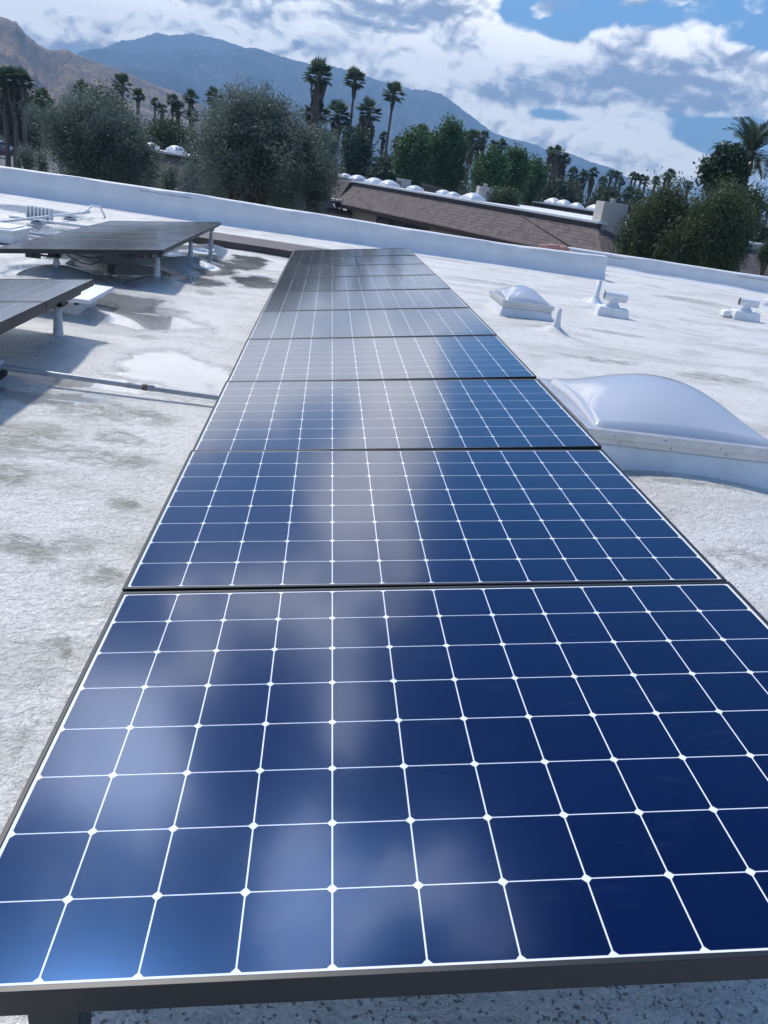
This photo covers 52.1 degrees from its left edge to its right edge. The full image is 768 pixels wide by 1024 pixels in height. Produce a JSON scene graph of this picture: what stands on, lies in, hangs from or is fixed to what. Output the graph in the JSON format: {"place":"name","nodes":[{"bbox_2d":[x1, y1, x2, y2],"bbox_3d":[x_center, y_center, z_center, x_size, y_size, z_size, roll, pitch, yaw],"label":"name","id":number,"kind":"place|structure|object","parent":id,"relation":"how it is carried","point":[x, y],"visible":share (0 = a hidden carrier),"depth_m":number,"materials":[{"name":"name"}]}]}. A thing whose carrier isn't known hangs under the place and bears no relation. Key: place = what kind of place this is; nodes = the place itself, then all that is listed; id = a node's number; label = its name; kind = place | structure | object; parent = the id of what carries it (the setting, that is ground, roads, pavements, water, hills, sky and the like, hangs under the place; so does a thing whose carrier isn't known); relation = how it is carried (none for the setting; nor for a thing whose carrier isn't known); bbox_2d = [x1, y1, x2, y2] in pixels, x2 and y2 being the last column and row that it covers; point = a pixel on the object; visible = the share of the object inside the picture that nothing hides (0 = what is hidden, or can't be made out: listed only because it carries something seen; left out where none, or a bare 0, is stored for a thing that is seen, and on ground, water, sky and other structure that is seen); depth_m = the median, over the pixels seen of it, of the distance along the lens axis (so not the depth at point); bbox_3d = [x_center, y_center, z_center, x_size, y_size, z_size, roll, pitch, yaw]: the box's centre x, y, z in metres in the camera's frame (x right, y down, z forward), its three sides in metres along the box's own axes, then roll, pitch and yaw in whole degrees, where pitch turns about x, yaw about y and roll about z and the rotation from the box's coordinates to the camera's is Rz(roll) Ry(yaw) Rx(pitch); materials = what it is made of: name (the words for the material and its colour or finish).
{"place":"outdoors","nodes":[
{"label":"outdoors","id":0,"kind":"place"},
{"bbox_2d":[0,154,66,173],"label":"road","id":1,"kind":"structure","parent":0,"point":[2,160],"depth_m":106.73,"materials":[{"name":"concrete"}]},
{"bbox_2d":[0,17,216,146],"bbox_3d":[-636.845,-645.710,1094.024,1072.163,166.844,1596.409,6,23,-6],"label":"brown hill","id":2,"kind":"structure","parent":0,"point":[53,72],"depth_m":1029.85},
{"bbox_2d":[106,65,224,110],"bbox_3d":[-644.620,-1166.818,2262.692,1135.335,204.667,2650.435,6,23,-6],"label":"blue foothill","id":3,"kind":"structure","parent":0,"point":[174,79],"depth_m":2117.60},
{"bbox_2d":[102,32,243,53],"bbox_3d":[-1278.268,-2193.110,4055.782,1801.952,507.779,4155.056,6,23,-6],"label":"back peak","id":4,"kind":"structure","parent":0,"point":[158,42],"depth_m":3677.78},
{"bbox_2d":[47,147,346,210],"bbox_3d":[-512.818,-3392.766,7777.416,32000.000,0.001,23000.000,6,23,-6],"label":"ground","id":5,"kind":"structure","parent":0,"point":[76,171],"depth_m":121.94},
{"bbox_2d":[0,64,18,166],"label":"fan palm","id":6,"kind":"object","parent":5,"relation":"on","point":[5,106],"visible":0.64,"depth_m":74.53,"materials":[{"name":"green plant"}]},
{"bbox_2d":[0,63,28,168],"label":"fan palm","id":7,"kind":"object","parent":5,"relation":"on","point":[14,98],"visible":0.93,"depth_m":73.73,"materials":[{"name":"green plant"}]},
{"bbox_2d":[7,66,37,151],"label":"fan palm","id":8,"kind":"object","parent":5,"relation":"on","point":[23,92],"visible":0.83,"depth_m":73.90,"materials":[{"name":"green plant"}]},
{"bbox_2d":[15,141,37,169],"bbox_3d":[-14.214,-12.463,31.585,0.974,4.466,1.051,6,23,-6],"label":"young tree","id":9,"kind":"object","parent":5,"relation":"on","point":[25,157],"visible":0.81,"depth_m":30.81,"materials":[{"name":"green plant"}]},
{"bbox_2d":[0,86,53,152],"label":"tree","id":10,"kind":"object","parent":5,"relation":"on","point":[31,139],"visible":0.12,"depth_m":78.83,"materials":[{"name":"green plant"}]},
{"bbox_2d":[15,98,60,153],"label":"olive tree","id":11,"kind":"object","parent":5,"relation":"on","point":[32,108],"visible":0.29,"depth_m":70.07,"materials":[{"name":"green plant"}]},
{"bbox_2d":[29,146,50,171],"bbox_3d":[-13.375,-11.937,30.724,0.876,4.404,0.898,6,23,-6],"label":"shrub","id":12,"kind":"object","parent":5,"relation":"on","point":[40,165],"visible":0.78,"depth_m":30.01,"materials":[{"name":"green plant"}]},
{"bbox_2d":[30,87,54,171],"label":"fan palm","id":13,"kind":"object","parent":5,"relation":"on","point":[42,92],"visible":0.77,"depth_m":66.66,"materials":[{"name":"green plant"}]},
{"bbox_2d":[31,79,169,188],"bbox_3d":[-9.865,-11.512,27.856,5.069,6.815,3.913,6,23,-6],"label":"olive tree","id":14,"kind":"object","parent":5,"relation":"on","point":[95,143],"visible":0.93,"depth_m":26.57,"materials":[{"name":"green plant"}]},
{"bbox_2d":[72,79,135,120],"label":"tree","id":15,"kind":"object","parent":5,"relation":"on","point":[101,92],"visible":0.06,"depth_m":40.53,"materials":[{"name":"green plant"}]},
{"bbox_2d":[110,72,133,103],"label":"fan palm","id":16,"kind":"object","parent":5,"relation":"on","point":[122,79],"visible":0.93,"depth_m":74.02,"materials":[{"name":"green plant"}]},
{"bbox_2d":[131,87,145,126],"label":"fan palm","id":17,"kind":"object","parent":5,"relation":"on","point":[138,93],"visible":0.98,"depth_m":67.60,"materials":[{"name":"green plant"}]},
{"bbox_2d":[141,113,201,152],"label":"tree","id":18,"kind":"object","parent":5,"relation":"on","point":[165,128],"visible":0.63,"depth_m":66.61,"materials":[{"name":"green plant"}]},
{"bbox_2d":[154,158,189,190],"bbox_3d":[-7.029,-9.096,25.869,1.215,4.722,1.199,6,23,-6],"label":"shrub","id":19,"kind":"object","parent":5,"relation":"on","point":[167,179],"visible":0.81,"depth_m":25.05,"materials":[{"name":"green plant"}]},
{"bbox_2d":[165,93,180,124],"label":"fan palm","id":20,"kind":"object","parent":5,"relation":"on","point":[173,96],"visible":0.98,"depth_m":101.25,"materials":[{"name":"green plant"}]},
{"bbox_2d":[169,100,186,124],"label":"fan palm","id":21,"kind":"object","parent":5,"relation":"on","point":[178,107],"visible":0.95,"depth_m":101.65,"materials":[{"name":"green plant"}]},
{"bbox_2d":[182,88,198,145],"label":"fan palm","id":22,"kind":"object","parent":5,"relation":"on","point":[190,97],"visible":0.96,"depth_m":86.19,"materials":[{"name":"green plant"}]},
{"bbox_2d":[204,84,222,116],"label":"fan palm","id":23,"kind":"object","parent":5,"relation":"on","point":[212,88],"visible":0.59,"depth_m":88.03,"materials":[{"name":"green plant"}]},
{"bbox_2d":[174,71,345,214],"bbox_3d":[-3.860,-9.172,23.943,5.175,7.225,4.854,6,23,-6],"label":"olive tree","id":24,"kind":"object","parent":5,"relation":"on","point":[251,140],"visible":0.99,"depth_m":22.45,"materials":[{"name":"green plant"}]},
{"bbox_2d":[301,55,332,129],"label":"fan palm","id":25,"kind":"object","parent":5,"relation":"on","point":[320,68],"visible":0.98,"depth_m":92.94,"materials":[{"name":"green plant"}]},
{"bbox_2d":[302,100,332,128],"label":"fan palm","id":26,"kind":"object","parent":5,"relation":"on","point":[325,111],"visible":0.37,"depth_m":96.13,"materials":[{"name":"green plant"}]},
{"bbox_2d":[290,117,345,212],"bbox_3d":[-2.348,-9.002,25.013,1.865,6.483,1.942,6,23,-6],"label":"olive tree","id":27,"kind":"object","parent":5,"relation":"on","point":[331,156],"visible":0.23,"depth_m":24.14,"materials":[{"name":"green plant"}]},
{"bbox_2d":[324,98,353,152],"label":"fan palm","id":28,"kind":"object","parent":5,"relation":"on","point":[338,106],"visible":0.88,"depth_m":98.37,"materials":[{"name":"green plant"}]},
{"bbox_2d":[340,64,366,209],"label":"fan palm","id":29,"kind":"object","parent":5,"relation":"on","point":[355,74],"visible":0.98,"depth_m":97.05,"materials":[{"name":"green plant"}]},
{"bbox_2d":[337,125,378,180],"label":"tree","id":30,"kind":"object","parent":5,"relation":"on","point":[357,147],"visible":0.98,"depth_m":86.16,"materials":[{"name":"green plant"}]},
{"bbox_2d":[355,95,383,181],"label":"fan palm","id":31,"kind":"object","parent":5,"relation":"on","point":[365,120],"visible":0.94,"depth_m":89.75,"materials":[{"name":"green plant"}]},
{"bbox_2d":[360,147,399,182],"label":"tree","id":32,"kind":"object","parent":5,"relation":"on","point":[380,171],"visible":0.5,"depth_m":84.20,"materials":[{"name":"green plant"}]},
{"bbox_2d":[381,80,406,157],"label":"fan palm","id":33,"kind":"object","parent":5,"relation":"on","point":[393,89],"visible":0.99,"depth_m":96.39,"materials":[{"name":"green plant"}]},
{"bbox_2d":[388,123,439,185],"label":"tree","id":34,"kind":"object","parent":5,"relation":"on","point":[411,159],"visible":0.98,"depth_m":71.36,"materials":[{"name":"green plant"}]},
{"bbox_2d":[425,112,473,194],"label":"tree","id":35,"kind":"object","parent":5,"relation":"on","point":[448,146],"visible":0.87,"depth_m":73.12,"materials":[{"name":"green plant"}]},
{"bbox_2d":[462,128,480,194],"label":"fan palm","id":36,"kind":"object","parent":5,"relation":"on","point":[473,134],"visible":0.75,"depth_m":94.84,"materials":[{"name":"green plant"}]},
{"bbox_2d":[470,140,485,192],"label":"fan palm","id":37,"kind":"object","parent":5,"relation":"on","point":[478,148],"visible":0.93,"depth_m":92.93,"materials":[{"name":"green plant"}]},
{"bbox_2d":[465,144,515,192],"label":"tree","id":38,"kind":"object","parent":5,"relation":"on","point":[490,167],"visible":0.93,"depth_m":68.49,"materials":[{"name":"green plant"}]},
{"bbox_2d":[483,184,523,205],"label":"hedge","id":39,"kind":"object","parent":5,"relation":"on","point":[504,195],"visible":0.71,"depth_m":56.34,"materials":[{"name":"green plant"}]},
{"bbox_2d":[503,141,533,199],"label":"tree","id":40,"kind":"object","parent":5,"relation":"on","point":[520,178],"visible":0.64,"depth_m":70.31,"materials":[{"name":"green plant"}]},
{"bbox_2d":[519,152,551,205],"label":"tree","id":41,"kind":"object","parent":5,"relation":"on","point":[537,183],"visible":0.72,"depth_m":78.21,"materials":[{"name":"green plant"}]},
{"bbox_2d":[318,178,767,275],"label":"house","id":42,"kind":"structure","parent":5,"relation":"on","point":[526,225],"depth_m":51.80,"materials":[{"name":"tile"}]},
{"bbox_2d":[376,216,403,226],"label":"window","id":43,"kind":"structure","parent":42,"relation":"in","point":[381,220],"depth_m":60.71,"materials":[{"name":"black glass"}]},
{"bbox_2d":[461,193,485,201],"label":"skylight","id":44,"kind":"object","parent":42,"relation":"on","point":[474,196],"visible":0.98,"depth_m":54.03},
{"bbox_2d":[476,184,493,201],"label":"chimney","id":45,"kind":"object","parent":42,"relation":"on","point":[480,191],"visible":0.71,"depth_m":56.13,"materials":[{"name":"paint"}]},
{"bbox_2d":[592,198,627,235],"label":"chimney","id":46,"kind":"object","parent":42,"relation":"on","point":[610,213],"visible":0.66,"depth_m":43.50,"materials":[{"name":"paint"}]},
{"bbox_2d":[548,145,566,181],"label":"fan palm","id":47,"kind":"object","parent":5,"relation":"on","point":[557,161],"visible":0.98,"depth_m":111.68,"materials":[{"name":"green plant"}]},
{"bbox_2d":[539,174,588,206],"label":"tree","id":48,"kind":"object","parent":5,"relation":"on","point":[570,193],"visible":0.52,"depth_m":84.41,"materials":[{"name":"green plant"}]},
{"bbox_2d":[557,152,571,184],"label":"fan palm","id":49,"kind":"object","parent":5,"relation":"on","point":[562,168],"visible":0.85,"depth_m":112.69,"materials":[{"name":"green plant"}]},
{"bbox_2d":[578,169,590,195],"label":"fan palm","id":50,"kind":"object","parent":5,"relation":"on","point":[583,172],"visible":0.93,"depth_m":119.47,"materials":[{"name":"green plant"}]},
{"bbox_2d":[585,167,600,208],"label":"fan palm","id":51,"kind":"object","parent":5,"relation":"on","point":[591,181],"visible":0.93,"depth_m":120.37,"materials":[{"name":"green plant"}]},
{"bbox_2d":[585,180,626,206],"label":"tree","id":52,"kind":"object","parent":5,"relation":"on","point":[604,193],"visible":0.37,"depth_m":80.30,"materials":[{"name":"green plant"}]},
{"bbox_2d":[621,185,636,213],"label":"fan palm","id":53,"kind":"object","parent":5,"relation":"on","point":[626,195],"visible":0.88,"depth_m":103.64,"materials":[{"name":"green plant"}]},
{"bbox_2d":[609,165,701,261],"bbox_3d":[9.210,-8.358,27.269,2.892,6.686,2.883,6,23,-6],"label":"tree","id":54,"kind":"object","parent":5,"relation":"on","point":[641,225],"visible":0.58,"depth_m":26.20,"materials":[{"name":"green plant"}]},
{"bbox_2d":[648,170,767,272],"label":"tree","id":55,"kind":"object","parent":5,"relation":"on","point":[715,232],"visible":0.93,"depth_m":24.45,"materials":[{"name":"green plant"}]},
{"bbox_2d":[691,140,756,194],"bbox_3d":[12.554,-10.237,31.004,2.287,8.101,1.682,6,23,-6],"label":"rubber tree","id":56,"kind":"object","parent":5,"relation":"on","point":[736,158],"visible":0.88,"depth_m":29.44,"materials":[{"name":"green plant"}]},
{"bbox_2d":[707,116,767,191],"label":"date palm","id":57,"kind":"object","parent":5,"relation":"on","point":[753,135],"visible":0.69,"depth_m":32.25,"materials":[{"name":"green plant"}]},
{"bbox_2d":[734,182,767,268],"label":"shrub","id":58,"kind":"object","parent":5,"relation":"on","point":[760,200],"visible":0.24,"depth_m":29.19,"materials":[{"name":"green plant"}]},
{"bbox_2d":[750,219,767,243],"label":"tree","id":59,"kind":"object","parent":5,"relation":"on","point":[761,235],"visible":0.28,"depth_m":58.20,"materials":[{"name":"green plant"}]},
{"bbox_2d":[752,234,767,275],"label":"bush","id":60,"kind":"object","parent":5,"relation":"on","point":[762,253],"visible":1,"depth_m":40.03,"materials":[{"name":"green plant"}]},
{"bbox_2d":[137,149,335,210],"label":"house","id":61,"kind":"structure","parent":0,"point":[174,157],"depth_m":46.12,"materials":[{"name":"paint"}]},
{"bbox_2d":[0,0,767,218],"label":"sky","id":62,"kind":"structure","parent":0,"point":[626,87],"materials":[{"name":"blue"}]},
{"bbox_2d":[76,47,767,224],"bbox_3d":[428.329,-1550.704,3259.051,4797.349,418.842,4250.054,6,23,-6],"label":"blue range","id":63,"kind":"structure","parent":0,"point":[203,68],"depth_m":2973.36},
{"bbox_2d":[532,201,627,219],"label":"house","id":64,"kind":"structure","parent":0,"point":[583,211],"depth_m":71.64,"materials":[{"name":"paint"}]},
{"bbox_3d":[0.386,-1.444,5.960,0.040,0.056,10.200,6,23,-6],"label":"rail","id":65,"kind":"object","parent":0,"visible":0},
{"bbox_2d":[285,255,423,265],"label":"solar panel","id":66,"kind":"object","parent":65,"relation":"on","point":[351,260],"visible":0.7,"depth_m":9.23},
{"bbox_2d":[0,581,767,1015],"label":"solar panel","id":67,"kind":"object","parent":65,"relation":"on","point":[262,795],"visible":1,"depth_m":1.32,"materials":[{"name":"glass"}]},
{"bbox_2d":[122,449,726,591],"bbox_3d":[0.091,-0.004,2.501,1.559,0.047,1.046,0,24,-4],"label":"solar panel","id":68,"kind":"object","parent":65,"relation":"on","point":[263,519],"visible":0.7,"depth_m":2.35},
{"bbox_3d":[-0.533,-0.398,3.951,0.095,0.397,0.080,6,23,-6],"label":"panel post","id":69,"kind":"object","parent":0,"visible":0},
{"bbox_2d":[192,379,601,449],"bbox_3d":[0.028,-0.430,3.466,1.559,0.046,1.046,-1,24,-3],"label":"solar panel","id":70,"kind":"object","parent":69,"relation":"on","point":[446,414],"visible":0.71,"depth_m":3.36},
{"bbox_3d":[-0.702,-1.417,5.900,0.040,0.091,10.200,6,23,-6],"label":"rail","id":71,"kind":"object","parent":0,"visible":0},
{"bbox_2d":[279,264,435,277],"bbox_3d":[-0.290,-2.530,8.300,1.559,0.048,1.046,-2,23,-3],"label":"solar panel","id":72,"kind":"object","parent":71,"relation":"on","point":[355,270],"visible":0.71,"depth_m":8.26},
{"bbox_2d":[272,275,450,291],"bbox_3d":[-0.226,-2.115,7.330,1.559,0.047,1.046,-2,23,-3],"label":"solar panel","id":73,"kind":"object","parent":71,"relation":"on","point":[386,282],"visible":0.65,"depth_m":7.28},
{"bbox_2d":[262,289,468,310],"bbox_3d":[-0.163,-1.701,6.361,1.559,0.047,1.046,-2,23,-3],"label":"solar panel","id":74,"kind":"object","parent":71,"relation":"on","point":[362,299],"visible":0.65,"depth_m":6.31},
{"bbox_2d":[248,307,496,338],"bbox_3d":[-0.099,-1.282,5.394,1.559,0.047,1.046,-2,24,-3],"label":"solar panel","id":75,"kind":"object","parent":71,"relation":"on","point":[411,322],"visible":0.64,"depth_m":5.33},
{"bbox_2d":[227,335,536,380],"bbox_3d":[-0.035,-0.857,4.429,1.559,0.046,1.046,-2,24,-3],"label":"solar panel","id":76,"kind":"object","parent":71,"relation":"on","point":[426,357],"visible":0.73,"depth_m":4.35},
{"bbox_3d":[-0.918,-2.956,9.805,0.095,0.399,0.080,6,23,-6],"label":"panel post","id":77,"kind":"object","parent":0,"visible":0},
{"bbox_2d":[290,248,414,256],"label":"solar panel","id":78,"kind":"object","parent":77,"relation":"on","point":[355,252],"visible":0.69,"depth_m":10.22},
{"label":"building walls","id":79,"kind":"structure","parent":0,"visible":0},
{"bbox_2d":[0,194,767,1023],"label":"flat roof","id":80,"kind":"structure","parent":79,"relation":"on","point":[88,474],"depth_m":4.15,"materials":[{"name":"concrete"}]},
{"bbox_2d":[0,359,7,379],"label":"pipe support","id":81,"kind":"object","parent":80,"relation":"on","point":[3,373],"visible":0.92,"depth_m":4.58,"materials":[{"name":"black"}]},
{"bbox_2d":[1,364,218,399],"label":"conduit","id":82,"kind":"object","parent":81,"relation":"on","point":[144,387],"visible":0.73,"depth_m":4.62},
{"bbox_2d":[0,222,32,243],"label":"roof hatch","id":83,"kind":"object","parent":80,"relation":"on","point":[12,233],"visible":0.94,"depth_m":9.78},
{"bbox_2d":[25,205,52,220],"bbox_3d":[-5.454,-4.711,12.425,0.400,0.200,0.130,6,23,-6],"label":"louver vent","id":84,"kind":"object","parent":80,"relation":"on","point":[32,211],"visible":0.76,"depth_m":12.40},
{"bbox_2d":[9,215,86,227],"bbox_3d":[-5.144,-4.539,12.339,1.418,0.044,0.044,6,23,-5],"label":"line pipe","id":85,"kind":"object","parent":80,"relation":"on","point":[55,222],"visible":0.65,"depth_m":12.33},
{"bbox_2d":[0,205,105,222],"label":"gas pipe","id":86,"kind":"object","parent":80,"relation":"on","point":[87,211],"visible":0.96,"depth_m":12.64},
{"bbox_2d":[53,254,60,264],"bbox_3d":[-3.400,-2.609,8.153,0.095,0.183,0.080,6,23,-6],"label":"panel post","id":87,"kind":"object","parent":80,"relation":"on","point":[56,261],"visible":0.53,"depth_m":8.13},
{"bbox_2d":[48,254,62,257],"bbox_3d":[-3.507,-3.463,9.937,0.040,0.045,4.360,6,23,-6],"label":"mounting rail","id":88,"kind":"object","parent":87,"relation":"attached to","point":[53,255],"visible":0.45,"depth_m":7.97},
{"bbox_2d":[0,239,182,254],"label":"solar panel","id":89,"kind":"object","parent":88,"relation":"on","point":[67,246],"visible":1,"depth_m":8.13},
{"bbox_2d":[90,221,220,229],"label":"solar panel","id":90,"kind":"object","parent":88,"relation":"on","point":[212,225],"visible":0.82,"depth_m":11.47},
{"bbox_2d":[53,300,65,336],"bbox_3d":[-2.236,-1.314,5.385,0.095,0.315,0.080,6,23,-6],"label":"panel post","id":91,"kind":"object","parent":80,"relation":"on","point":[57,325],"visible":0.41,"depth_m":5.37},
{"bbox_2d":[0,292,80,334],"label":"mounting rail","id":92,"kind":"object","parent":91,"relation":"attached to","point":[33,316],"visible":0.25,"depth_m":4.91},
{"bbox_2d":[0,301,45,331],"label":"solar panel","id":93,"kind":"object","parent":92,"relation":"on","point":[12,313],"visible":1,"depth_m":4.57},
{"bbox_2d":[0,279,93,308],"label":"solar panel","id":94,"kind":"object","parent":92,"relation":"on","point":[51,292],"visible":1,"depth_m":5.34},
{"bbox_2d":[28,1012,91,1023],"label":"bracket stand","id":95,"kind":"object","parent":80,"relation":"on","point":[73,1018],"depth_m":1.07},
{"bbox_2d":[45,278,112,314],"bbox_3d":[-2.663,-1.779,6.596,0.580,0.185,0.760,6,23,-6],"label":"roof vent","id":96,"kind":"object","parent":80,"relation":"on","point":[84,300],"visible":0.4,"depth_m":6.41,"materials":[{"name":"white"}]},
{"bbox_2d":[188,239,194,256],"bbox_3d":[-2.527,-3.450,10.270,0.095,0.312,0.080,6,23,-6],"label":"panel post","id":97,"kind":"object","parent":80,"relation":"on","point":[190,251],"visible":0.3,"depth_m":10.26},
{"bbox_3d":[-2.512,-3.475,9.998,0.040,0.045,4.360,6,23,-6],"label":"rail","id":98,"kind":"object","parent":97,"relation":"attached to","visible":0},
{"bbox_2d":[35,232,197,243],"bbox_3d":[-3.160,-3.282,9.416,1.668,0.046,1.119,-1,24,-3],"label":"solar panel","id":99,"kind":"object","parent":98,"relation":"on","point":[184,238],"visible":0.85,"depth_m":9.39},
{"bbox_2d":[64,226,210,236],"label":"solar panel","id":100,"kind":"object","parent":98,"relation":"on","point":[200,231],"visible":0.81,"depth_m":10.43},
{"bbox_2d":[193,231,330,257],"bbox_3d":[-2.008,-4.333,12.848,2.270,0.175,0.765,9,23,1],"label":"metal cover","id":101,"kind":"object","parent":80,"relation":"on","point":[257,245],"visible":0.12,"depth_m":12.55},
{"bbox_2d":[0,166,607,281],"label":"parapet","id":102,"kind":"structure","parent":80,"relation":"on","point":[83,191],"depth_m":16.41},
{"bbox_2d":[487,285,554,320],"bbox_3d":[1.788,-2.771,10.290,0.698,0.368,0.924,6,23,-6],"label":"skylight","id":103,"kind":"object","parent":80,"relation":"on","point":[520,301],"visible":0.98,"depth_m":9.94,"materials":[{"name":"plastic"}]},
{"bbox_2d":[539,244,605,270],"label":"tile ridge","id":104,"kind":"structure","parent":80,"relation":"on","point":[557,247],"depth_m":18.18,"materials":[{"name":"ceramic"}]},
{"bbox_2d":[587,280,602,303],"bbox_3d":[3.375,-3.476,12.451,0.320,0.380,0.315,6,23,-6],"label":"vent pipe","id":105,"kind":"object","parent":80,"relation":"on","point":[595,299],"visible":0.92,"depth_m":12.42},
{"bbox_2d":[593,290,628,319],"bbox_3d":[3.268,-2.957,11.212,0.451,0.360,0.330,9,23,1],"label":"exhaust vent","id":106,"kind":"object","parent":80,"relation":"on","point":[611,308],"visible":0.98,"depth_m":11.12,"materials":[{"name":"white metal"}]},
{"bbox_2d":[538,373,767,489],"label":"skylight","id":107,"kind":"object","parent":80,"relation":"on","point":[637,421],"visible":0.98,"depth_m":4.46,"materials":[{"name":"plastic"}]},
{"bbox_2d":[569,247,767,295],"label":"parapet","id":108,"kind":"structure","parent":80,"relation":"on","point":[725,279],"depth_m":19.74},
{"bbox_2d":[719,297,759,322],"bbox_3d":[6.071,-3.450,13.341,0.604,0.360,0.330,9,23,1],"label":"exhaust vent","id":109,"kind":"object","parent":80,"relation":"on","point":[745,312],"visible":1,"depth_m":13.25,"materials":[{"name":"white metal"}]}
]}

